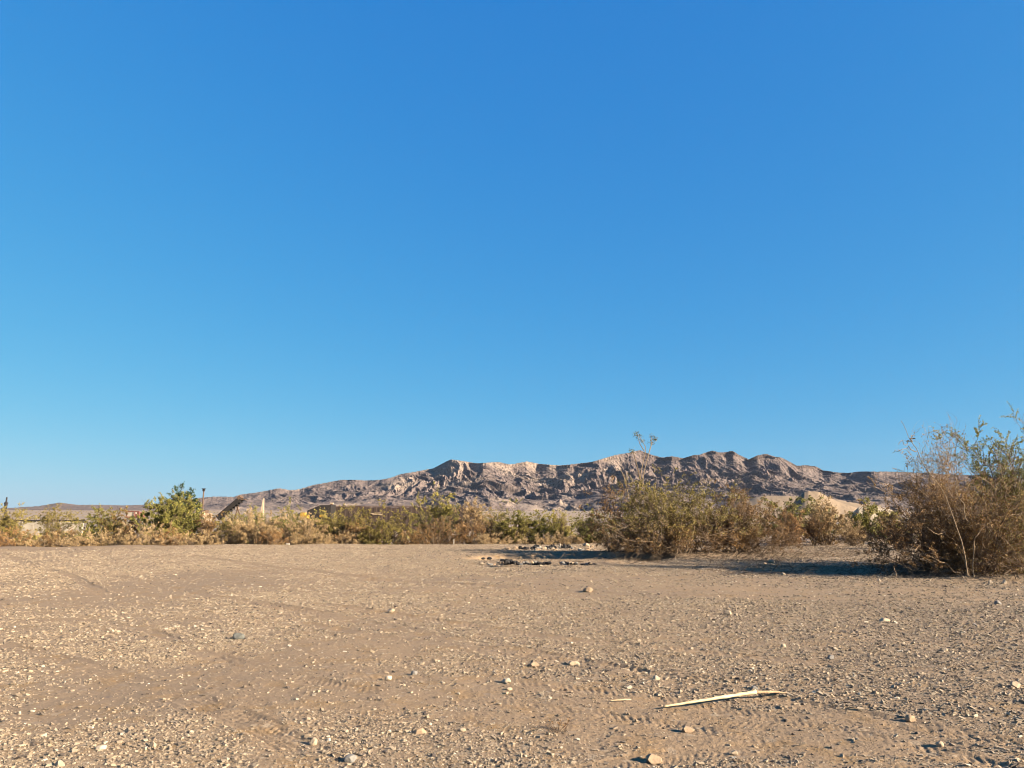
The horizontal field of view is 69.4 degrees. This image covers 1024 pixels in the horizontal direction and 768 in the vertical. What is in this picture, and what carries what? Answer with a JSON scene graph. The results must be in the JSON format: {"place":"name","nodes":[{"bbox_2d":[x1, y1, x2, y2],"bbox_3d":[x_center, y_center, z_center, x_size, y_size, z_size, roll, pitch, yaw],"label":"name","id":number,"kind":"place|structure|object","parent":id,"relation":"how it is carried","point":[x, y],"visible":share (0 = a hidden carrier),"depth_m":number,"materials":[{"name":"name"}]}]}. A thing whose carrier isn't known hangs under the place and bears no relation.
{"place":"outdoors","nodes":[
{"label":"outdoors","id":0,"kind":"place"},
{"bbox_2d":[0,510,1023,767],"bbox_3d":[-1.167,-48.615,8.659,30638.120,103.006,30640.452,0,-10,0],"label":"ground","id":1,"kind":"structure","parent":0,"point":[240,678],"depth_m":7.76,"materials":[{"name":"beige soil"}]},
{"bbox_2d":[3,497,7,521],"bbox_3d":[-41.891,11.069,61.004,0.260,3.402,0.260,0,-10,0],"label":"post","id":2,"kind":"object","parent":1,"relation":"on","point":[5,503],"visible":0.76,"depth_m":61.12,"materials":[{"name":"metal"}]},
{"bbox_2d":[0,526,34,546],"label":"dry brush","id":3,"kind":"object","parent":1,"relation":"on","point":[9,542],"visible":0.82,"depth_m":42.25,"materials":[{"name":"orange plant"}]},
{"bbox_2d":[0,502,44,545],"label":"desert shrub","id":4,"kind":"object","parent":1,"relation":"on","point":[10,522],"visible":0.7,"depth_m":45.23,"materials":[{"name":"green plant"}]},
{"bbox_2d":[16,531,55,546],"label":"dry brush","id":5,"kind":"object","parent":1,"relation":"on","point":[29,542],"visible":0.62,"depth_m":42.64,"materials":[{"name":"beige plant"}]},
{"bbox_2d":[6,520,85,535],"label":"barrier wall","id":6,"kind":"structure","parent":1,"relation":"on","point":[31,527],"depth_m":70.56,"materials":[{"name":"concrete"}]},
{"bbox_2d":[31,526,78,546],"bbox_3d":[-26.293,8.980,43.142,3.590,1.497,2.799,0,-10,0],"label":"dry brush","id":7,"kind":"object","parent":1,"relation":"on","point":[50,544],"visible":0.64,"depth_m":43.19,"materials":[{"name":"brown plant"}]},
{"bbox_2d":[28,503,86,543],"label":"desert shrub","id":8,"kind":"object","parent":1,"relation":"on","point":[50,530],"visible":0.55,"depth_m":46.14,"materials":[{"name":"brown plant"}]},
{"bbox_2d":[55,760,64,766],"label":"rock","id":9,"kind":"object","parent":1,"relation":"on","point":[59,763],"visible":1,"depth_m":4.78,"materials":[{"name":"white stone"}]},
{"bbox_2d":[52,530,96,546],"bbox_3d":[-25.120,8.917,42.264,2.115,1.326,2.339,8,-13,-39],"label":"dry brush","id":10,"kind":"object","parent":1,"relation":"on","point":[67,541],"visible":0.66,"depth_m":41.99,"materials":[{"name":"beige plant"}]},
{"bbox_2d":[64,528,108,546],"bbox_3d":[-24.333,9.017,42.836,2.348,1.351,2.213,0,-10,0],"label":"dry brush","id":11,"kind":"object","parent":1,"relation":"on","point":[98,542],"visible":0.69,"depth_m":42.53,"materials":[{"name":"beige plant"}]},
{"bbox_2d":[95,745,106,749],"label":"rock","id":12,"kind":"object","parent":1,"relation":"on","point":[100,747],"visible":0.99,"depth_m":5.13,"materials":[{"name":"beige stone"}]},
{"bbox_2d":[65,503,144,545],"bbox_3d":[-24.613,8.670,45.010,4.363,2.794,3.886,-4,-11,20],"label":"desert shrub","id":13,"kind":"object","parent":1,"relation":"on","point":[107,524],"visible":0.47,"depth_m":44.94,"materials":[{"name":"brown plant"}]},
{"bbox_2d":[88,522,131,545],"bbox_3d":[-23.256,8.866,43.061,2.733,1.726,2.724,0,-10,0],"label":"dry brush","id":14,"kind":"object","parent":1,"relation":"on","point":[108,534],"visible":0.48,"depth_m":43.12,"materials":[{"name":"beige plant"}]},
{"bbox_2d":[108,525,145,544],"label":"dry brush","id":15,"kind":"object","parent":1,"relation":"on","point":[129,539],"visible":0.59,"depth_m":42.14,"materials":[{"name":"beige plant"}]},
{"bbox_2d":[126,511,144,533],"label":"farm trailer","id":16,"kind":"object","parent":1,"relation":"on","point":[135,514],"visible":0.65,"depth_m":76.22,"materials":[{"name":"metal"}]},
{"bbox_2d":[126,519,179,545],"bbox_3d":[-20.835,8.802,43.113,2.513,1.871,2.499,-7,-13,36],"label":"dry brush","id":17,"kind":"object","parent":1,"relation":"on","point":[148,540],"visible":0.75,"depth_m":42.65,"materials":[{"name":"beige plant"}]},
{"bbox_2d":[149,741,156,746],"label":"rock","id":18,"kind":"object","parent":1,"relation":"on","point":[153,744],"visible":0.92,"depth_m":5.17,"materials":[{"name":"beige stone"}]},
{"bbox_2d":[124,493,193,545],"bbox_3d":[-21.322,8.420,45.574,4.847,3.492,4.182,0,-10,0],"label":"mesquite tree","id":19,"kind":"object","parent":1,"relation":"on","point":[165,513],"visible":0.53,"depth_m":45.05,"materials":[{"name":"green plant"}]},
{"bbox_2d":[151,527,190,545],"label":"dry brush","id":20,"kind":"object","parent":1,"relation":"on","point":[170,539],"visible":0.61,"depth_m":43.01,"materials":[{"name":"brown plant"}]},
{"bbox_2d":[163,490,204,542],"bbox_3d":[-20.820,8.482,46.650,3.026,3.758,3.360,7,-12,-33],"label":"mesquite tree","id":21,"kind":"object","parent":1,"relation":"on","point":[191,507],"visible":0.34,"depth_m":46.39,"materials":[{"name":"green plant"}]},
{"bbox_2d":[165,481,203,529],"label":"mesquite tree","id":22,"kind":"object","parent":1,"relation":"on","point":[191,491],"visible":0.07,"depth_m":68.91,"materials":[{"name":"green plant"}]},
{"bbox_2d":[167,530,214,545],"bbox_3d":[-18.477,8.976,42.398,2.610,1.298,2.354,-9,-14,43],"label":"dry brush","id":23,"kind":"object","parent":1,"relation":"on","point":[187,541],"visible":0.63,"depth_m":42.04,"materials":[{"name":"beige plant"}]},
{"bbox_2d":[200,488,205,532],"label":"mast","id":24,"kind":"object","parent":1,"relation":"on","point":[203,489],"visible":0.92,"depth_m":78.98,"materials":[{"name":"metal"}]},
{"bbox_2d":[195,510,211,532],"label":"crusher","id":25,"kind":"object","parent":1,"relation":"on","point":[207,512],"visible":0.15,"depth_m":79.76,"materials":[{"name":"beige paint"}]},
{"bbox_2d":[189,511,229,544],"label":"desert shrub","id":26,"kind":"object","parent":1,"relation":"on","point":[209,525],"visible":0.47,"depth_m":45.92,"materials":[{"name":"brown plant"}]},
{"bbox_2d":[191,529,228,544],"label":"dry brush","id":27,"kind":"object","parent":1,"relation":"on","point":[213,540],"visible":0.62,"depth_m":42.53,"materials":[{"name":"beige plant"}]},
{"bbox_2d":[206,530,243,543],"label":"dry brush","id":28,"kind":"object","parent":1,"relation":"on","point":[229,539],"visible":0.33,"depth_m":43.07,"materials":[{"name":"beige plant"}]},
{"bbox_2d":[211,511,247,544],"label":"desert shrub","id":29,"kind":"object","parent":1,"relation":"on","point":[223,526],"visible":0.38,"depth_m":46.47,"materials":[{"name":"brown plant"}]},
{"bbox_2d":[216,495,246,521],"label":"conveyor","id":30,"kind":"object","parent":1,"relation":"on","point":[234,504],"visible":0.88,"depth_m":83.50,"materials":[{"name":"metal"}]},
{"bbox_2d":[232,632,244,639],"bbox_3d":[-3.589,3.309,9.711,0.153,0.089,0.122,0,-10,0],"label":"rock","id":31,"kind":"object","parent":1,"relation":"on","point":[236,635],"visible":0.96,"depth_m":9.68,"materials":[{"name":"grey stone"}]},
{"bbox_2d":[232,505,266,543],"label":"desert shrub","id":32,"kind":"object","parent":1,"relation":"on","point":[246,517],"visible":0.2,"depth_m":48.09,"materials":[{"name":"green plant"}]},
{"bbox_2d":[224,508,289,544],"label":"desert shrub","id":33,"kind":"object","parent":1,"relation":"on","point":[249,530],"visible":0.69,"depth_m":42.83,"materials":[{"name":"beige plant"}]},
{"bbox_2d":[261,498,264,522],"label":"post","id":34,"kind":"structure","parent":1,"relation":"on","point":[262,508],"depth_m":86.67,"materials":[{"name":"beige paint"}]},
{"bbox_2d":[254,524,296,544],"bbox_3d":[-13.311,8.801,42.357,3.164,1.610,2.061,6,-12,-29],"label":"dry brush","id":35,"kind":"object","parent":1,"relation":"on","point":[274,539],"visible":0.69,"depth_m":42.09,"materials":[{"name":"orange plant"}]},
{"bbox_2d":[264,496,324,544],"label":"desert shrub","id":36,"kind":"object","parent":1,"relation":"on","point":[285,520],"visible":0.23,"depth_m":48.07,"materials":[{"name":"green plant"}]},
{"bbox_2d":[271,508,331,544],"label":"desert shrub","id":37,"kind":"object","parent":1,"relation":"on","point":[306,536],"visible":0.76,"depth_m":42.82,"materials":[{"name":"beige plant"}]},
{"bbox_2d":[293,513,315,532],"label":"wheel loader","id":38,"kind":"object","parent":1,"relation":"on","point":[302,514],"visible":0.29,"depth_m":82.34,"materials":[{"name":"yellow paint"}]},
{"bbox_2d":[309,737,316,745],"bbox_3d":[-1.408,2.533,5.239,0.055,0.049,0.044,0,-10,0],"label":"rock","id":39,"kind":"object","parent":1,"relation":"on","point":[313,742],"visible":1,"depth_m":5.23,"materials":[{"name":"beige stone"}]},
{"bbox_2d":[307,508,339,540],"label":"desert shrub","id":40,"kind":"object","parent":1,"relation":"on","point":[325,515],"visible":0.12,"depth_m":48.26,"materials":[{"name":"yellow plant"}]},
{"bbox_2d":[312,531,342,543],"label":"dry brush","id":41,"kind":"object","parent":1,"relation":"on","point":[329,540],"visible":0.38,"depth_m":42.68,"materials":[{"name":"beige plant"}]},
{"bbox_2d":[307,503,354,542],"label":"desert shrub","id":42,"kind":"object","parent":1,"relation":"on","point":[340,524],"visible":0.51,"depth_m":44.82,"materials":[{"name":"green plant"}]},
{"bbox_2d":[344,754,356,762],"bbox_3d":[-1.070,2.471,4.882,0.082,0.049,0.066,0,-10,0],"label":"rock","id":43,"kind":"object","parent":1,"relation":"on","point":[349,758],"visible":0.98,"depth_m":4.86,"materials":[{"name":"beige stone"}]},
{"bbox_2d":[331,526,373,543],"bbox_3d":[-9.384,9.037,43.179,2.646,1.424,1.731,0,-10,0],"label":"dry brush","id":44,"kind":"object","parent":1,"relation":"on","point":[347,541],"visible":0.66,"depth_m":43.10,"materials":[{"name":"beige plant"}]},
{"bbox_2d":[334,504,390,543],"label":"desert shrub","id":45,"kind":"object","parent":1,"relation":"on","point":[355,521],"visible":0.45,"depth_m":44.29,"materials":[{"name":"green plant"}]},
{"bbox_2d":[342,499,422,544],"bbox_3d":[-7.939,8.257,44.074,5.700,3.275,4.251,-2,-10,9],"label":"desert shrub","id":46,"kind":"object","parent":1,"relation":"on","point":[386,537],"visible":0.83,"depth_m":43.94,"materials":[{"name":"green plant"}]},
{"bbox_2d":[307,503,479,530],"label":"boarded wall","id":47,"kind":"structure","parent":1,"relation":"on","point":[331,507],"depth_m":93.51,"materials":[{"name":"wood"}]},
{"bbox_2d":[394,529,428,544],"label":"dry brush","id":48,"kind":"object","parent":1,"relation":"on","point":[412,540],"visible":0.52,"depth_m":42.10,"materials":[{"name":"brown plant"}]},
{"bbox_2d":[414,728,426,733],"bbox_3d":[-0.685,2.585,5.511,0.089,0.048,0.082,7,-12,-33],"label":"rock","id":49,"kind":"object","parent":1,"relation":"on","point":[420,731],"visible":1,"depth_m":5.49,"materials":[{"name":"beige stone"}]},
{"bbox_2d":[391,515,472,544],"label":"desert shrub","id":50,"kind":"object","parent":1,"relation":"on","point":[434,533],"visible":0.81,"depth_m":43.39,"materials":[{"name":"brown plant"}]},
{"bbox_2d":[406,481,466,544],"bbox_3d":[-4.626,8.197,46.186,4.027,4.164,3.480,0,-10,0],"label":"desert shrub","id":51,"kind":"object","parent":1,"relation":"on","point":[447,510],"visible":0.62,"depth_m":46.02,"materials":[{"name":"green plant"}]},
{"bbox_2d":[434,496,501,543],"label":"desert shrub","id":52,"kind":"object","parent":1,"relation":"on","point":[476,517],"visible":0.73,"depth_m":44.60,"materials":[{"name":"orange plant"}]},
{"bbox_2d":[0,510,951,543],"bbox_3d":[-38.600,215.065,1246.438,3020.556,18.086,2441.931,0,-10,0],"label":"desert scrub","id":53,"kind":"object","parent":1,"relation":"on","point":[86,521],"visible":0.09,"depth_m":137.48,"materials":[{"name":"green plant"}]},
{"bbox_2d":[473,532,505,543],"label":"dry brush","id":54,"kind":"object","parent":1,"relation":"on","point":[486,539],"visible":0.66,"depth_m":42.66,"materials":[{"name":"beige plant"}]},
{"bbox_2d":[471,500,509,543],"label":"desert shrub","id":55,"kind":"object","parent":1,"relation":"on","point":[501,516],"visible":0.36,"depth_m":46.37,"materials":[{"name":"green plant"}]},
{"bbox_2d":[502,678,510,682],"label":"rock","id":56,"kind":"object","parent":1,"relation":"on","point":[504,680],"visible":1,"depth_m":7.21,"materials":[{"name":"beige stone"}]},
{"bbox_2d":[492,531,529,543],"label":"dry brush","id":57,"kind":"object","parent":1,"relation":"on","point":[517,542],"visible":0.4,"depth_m":42.83,"materials":[{"name":"beige plant"}]},
{"bbox_2d":[490,498,540,543],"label":"desert shrub","id":58,"kind":"object","parent":1,"relation":"on","point":[523,527],"visible":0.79,"depth_m":44.51,"materials":[{"name":"green plant"}]},
{"bbox_2d":[528,662,537,666],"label":"rock","id":59,"kind":"object","parent":1,"relation":"on","point":[532,664],"visible":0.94,"depth_m":7.94,"materials":[{"name":"beige stone"}]},
{"bbox_2d":[532,530,569,544],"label":"dry brush","id":60,"kind":"object","parent":1,"relation":"on","point":[545,540],"visible":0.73,"depth_m":42.13,"materials":[{"name":"beige plant"}]},
{"bbox_2d":[528,505,574,544],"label":"desert shrub","id":61,"kind":"object","parent":1,"relation":"on","point":[541,528],"visible":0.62,"depth_m":45.01,"materials":[{"name":"green plant"}]},
{"bbox_2d":[550,508,572,542],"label":"desert shrub","id":62,"kind":"object","parent":1,"relation":"on","point":[560,527],"visible":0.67,"depth_m":44.56,"materials":[{"name":"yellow plant"}]},
{"bbox_2d":[553,531,584,544],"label":"dry brush","id":63,"kind":"object","parent":1,"relation":"on","point":[571,539],"visible":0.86,"depth_m":42.52,"materials":[{"name":"beige plant"}]},
{"bbox_2d":[568,661,579,664],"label":"rock","id":64,"kind":"object","parent":1,"relation":"on","point":[573,662],"visible":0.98,"depth_m":8.00,"materials":[{"name":"beige stone"}]},
{"bbox_2d":[583,587,592,591],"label":"rock","id":65,"kind":"object","parent":1,"relation":"on","point":[587,589],"visible":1,"depth_m":15.78,"materials":[{"name":"beige stone"}]},
{"bbox_2d":[570,504,607,542],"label":"desert shrub","id":66,"kind":"object","parent":1,"relation":"on","point":[582,530],"visible":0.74,"depth_m":43.13,"materials":[{"name":"green plant"}]},
{"bbox_2d":[580,530,608,543],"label":"dry brush","id":67,"kind":"object","parent":1,"relation":"on","point":[593,541],"visible":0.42,"depth_m":42.84,"materials":[{"name":"beige plant"}]},
{"bbox_2d":[579,476,635,551],"bbox_3d":[4.283,5.692,32.459,2.826,3.412,2.941,0,-10,0],"label":"creosote bush","id":68,"kind":"object","parent":1,"relation":"on","point":[597,525],"visible":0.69,"depth_m":32.23,"materials":[{"name":"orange plant"}]},
{"bbox_2d":[620,432,657,551],"bbox_3d":[5.418,4.483,31.119,1.708,5.031,0.331,0,-10,0],"label":"stalk plant","id":69,"kind":"object","parent":1,"relation":"on","point":[653,439],"visible":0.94,"depth_m":31.36,"materials":[{"name":"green plant"}]},
{"bbox_2d":[646,754,661,763],"bbox_3d":[0.945,2.487,4.914,0.104,0.050,0.083,0,-10,0],"label":"rock","id":70,"kind":"object","parent":1,"relation":"on","point":[653,759],"visible":1,"depth_m":4.89,"materials":[{"name":"beige stone"}]},
{"bbox_2d":[594,464,762,556],"bbox_3d":[6.711,5.032,30.025,6.980,3.676,7.238,0,-10,0],"label":"creosote bush","id":71,"kind":"object","parent":1,"relation":"on","point":[675,529],"visible":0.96,"depth_m":29.66,"materials":[{"name":"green plant"}]},
{"bbox_2d":[682,726,692,732],"bbox_3d":[1.332,2.621,5.618,0.086,0.036,0.069,0,-10,0],"label":"rock","id":72,"kind":"object","parent":1,"relation":"on","point":[685,729],"visible":1,"depth_m":5.59,"materials":[{"name":"beige stone"}]},
{"bbox_2d":[663,690,785,707],"bbox_3d":[1.900,2.741,6.479,1.322,0.071,0.062,4,-11,-22],"label":"stick","id":73,"kind":"object","parent":1,"relation":"on","point":[739,694],"visible":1,"depth_m":6.44,"materials":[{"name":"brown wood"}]},
{"bbox_2d":[731,750,737,754],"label":"rock","id":74,"kind":"object","parent":1,"relation":"on","point":[734,752],"visible":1,"depth_m":5.05,"materials":[{"name":"beige stone"}]},
{"bbox_2d":[693,479,834,555],"bbox_3d":[9.998,5.459,30.891,5.756,3.225,4.572,0,-10,0],"label":"creosote bush","id":75,"kind":"object","parent":1,"relation":"on","point":[742,542],"visible":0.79,"depth_m":30.27,"materials":[{"name":"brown plant"}]},
{"bbox_2d":[758,496,808,543],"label":"desert shrub","id":76,"kind":"object","parent":1,"relation":"on","point":[792,509],"visible":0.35,"depth_m":43.33,"materials":[{"name":"green plant"}]},
{"bbox_2d":[552,540,1022,577],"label":"twig litter","id":77,"kind":"object","parent":1,"relation":"on","point":[899,567],"visible":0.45,"depth_m":24.89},
{"bbox_2d":[774,509,807,545],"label":"desert shrub","id":78,"kind":"object","parent":1,"relation":"on","point":[795,520],"visible":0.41,"depth_m":40.11,"materials":[{"name":"orange plant"}]},
{"bbox_2d":[802,508,830,545],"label":"desert shrub","id":79,"kind":"object","parent":1,"relation":"on","point":[814,531],"visible":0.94,"depth_m":40.14,"materials":[{"name":"brown plant"}]},
{"bbox_2d":[782,491,856,521],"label":"gravel heap","id":80,"kind":"object","parent":1,"relation":"on","point":[842,508],"visible":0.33,"depth_m":203.56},
{"bbox_2d":[801,494,838,539],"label":"desert shrub","id":81,"kind":"object","parent":1,"relation":"on","point":[807,506],"visible":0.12,"depth_m":46.15,"materials":[{"name":"green plant"}]},
{"bbox_2d":[803,492,853,544],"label":"desert shrub","id":82,"kind":"object","parent":1,"relation":"on","point":[830,521],"visible":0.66,"depth_m":41.09,"materials":[{"name":"beige plant"}]},
{"bbox_2d":[836,513,871,545],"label":"dry grass clump","id":83,"kind":"object","parent":1,"relation":"on","point":[850,533],"visible":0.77,"depth_m":39.61,"materials":[{"name":"beige plant"}]},
{"bbox_2d":[834,497,881,539],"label":"desert shrub","id":84,"kind":"object","parent":1,"relation":"on","point":[865,520],"visible":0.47,"depth_m":49.12,"materials":[{"name":"green plant"}]},
{"bbox_2d":[852,507,897,522],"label":"sand bank","id":85,"kind":"structure","parent":1,"relation":"on","point":[861,510],"depth_m":146.12,"materials":[{"name":"beige sand"}]},
{"bbox_2d":[867,510,901,543],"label":"desert shrub","id":86,"kind":"object","parent":1,"relation":"on","point":[879,525],"visible":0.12,"depth_m":43.08,"materials":[{"name":"green plant"}]},
{"bbox_2d":[879,618,889,621],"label":"rock","id":87,"kind":"object","parent":1,"relation":"on","point":[884,619],"visible":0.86,"depth_m":11.41,"materials":[{"name":"beige stone"}]},
{"bbox_2d":[879,527,913,548],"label":"desert shrub","id":88,"kind":"object","parent":1,"relation":"on","point":[891,537],"visible":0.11,"depth_m":35.20,"materials":[{"name":"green plant"}]},
{"bbox_2d":[905,714,915,721],"bbox_3d":[3.149,2.639,5.848,0.079,0.050,0.054,3,-11,-17],"label":"rock","id":89,"kind":"object","parent":1,"relation":"on","point":[909,718],"visible":1,"depth_m":5.83,"materials":[{"name":"beige stone"}]},
{"bbox_2d":[828,422,1023,578],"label":"creosote bush","id":90,"kind":"object","parent":1,"relation":"on","point":[993,527],"visible":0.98,"depth_m":19.35,"materials":[{"name":"brown plant"}]},
{"bbox_2d":[876,414,998,572],"bbox_3d":[11.789,2.994,20.619,3.144,4.587,3.024,0,-10,0],"label":"creosote bush","id":91,"kind":"object","parent":1,"relation":"on","point":[941,463],"visible":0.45,"depth_m":20.46,"materials":[{"name":"orange plant"}]},
{"bbox_2d":[936,741,943,746],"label":"rock","id":92,"kind":"object","parent":1,"relation":"on","point":[939,743],"visible":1,"depth_m":5.17,"materials":[{"name":"beige stone"}]},
{"bbox_2d":[919,401,1023,565],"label":"palo verde tree","id":93,"kind":"object","parent":1,"relation":"on","point":[1004,458],"visible":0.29,"depth_m":23.09,"materials":[{"name":"green plant"}]},
{"bbox_2d":[957,436,1023,568],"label":"creosote bush","id":94,"kind":"object","parent":1,"relation":"on","point":[1012,475],"visible":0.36,"depth_m":21.46,"materials":[{"name":"green plant"}]},
{"bbox_2d":[1010,681,1019,687],"bbox_3d":[4.749,2.838,6.979,0.090,0.060,0.062,5,-11,-28],"label":"rock","id":95,"kind":"object","parent":1,"relation":"on","point":[1015,684],"visible":1,"depth_m":6.96,"materials":[{"name":"beige stone"}]},
{"bbox_2d":[0,0,1023,508],"label":"sky","id":96,"kind":"structure","parent":0,"point":[247,246],"materials":[{"name":"blue"}]},
{"bbox_2d":[2,450,1023,510],"bbox_3d":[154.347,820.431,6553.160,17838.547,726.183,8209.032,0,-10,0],"label":"mountains","id":97,"kind":"structure","parent":0,"point":[535,486],"depth_m":6926.21,"materials":[{"name":"stone"}]},
{"bbox_2d":[718,495,869,518],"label":"terrace hill","id":98,"kind":"structure","parent":0,"point":[753,501],"depth_m":315.70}
]}

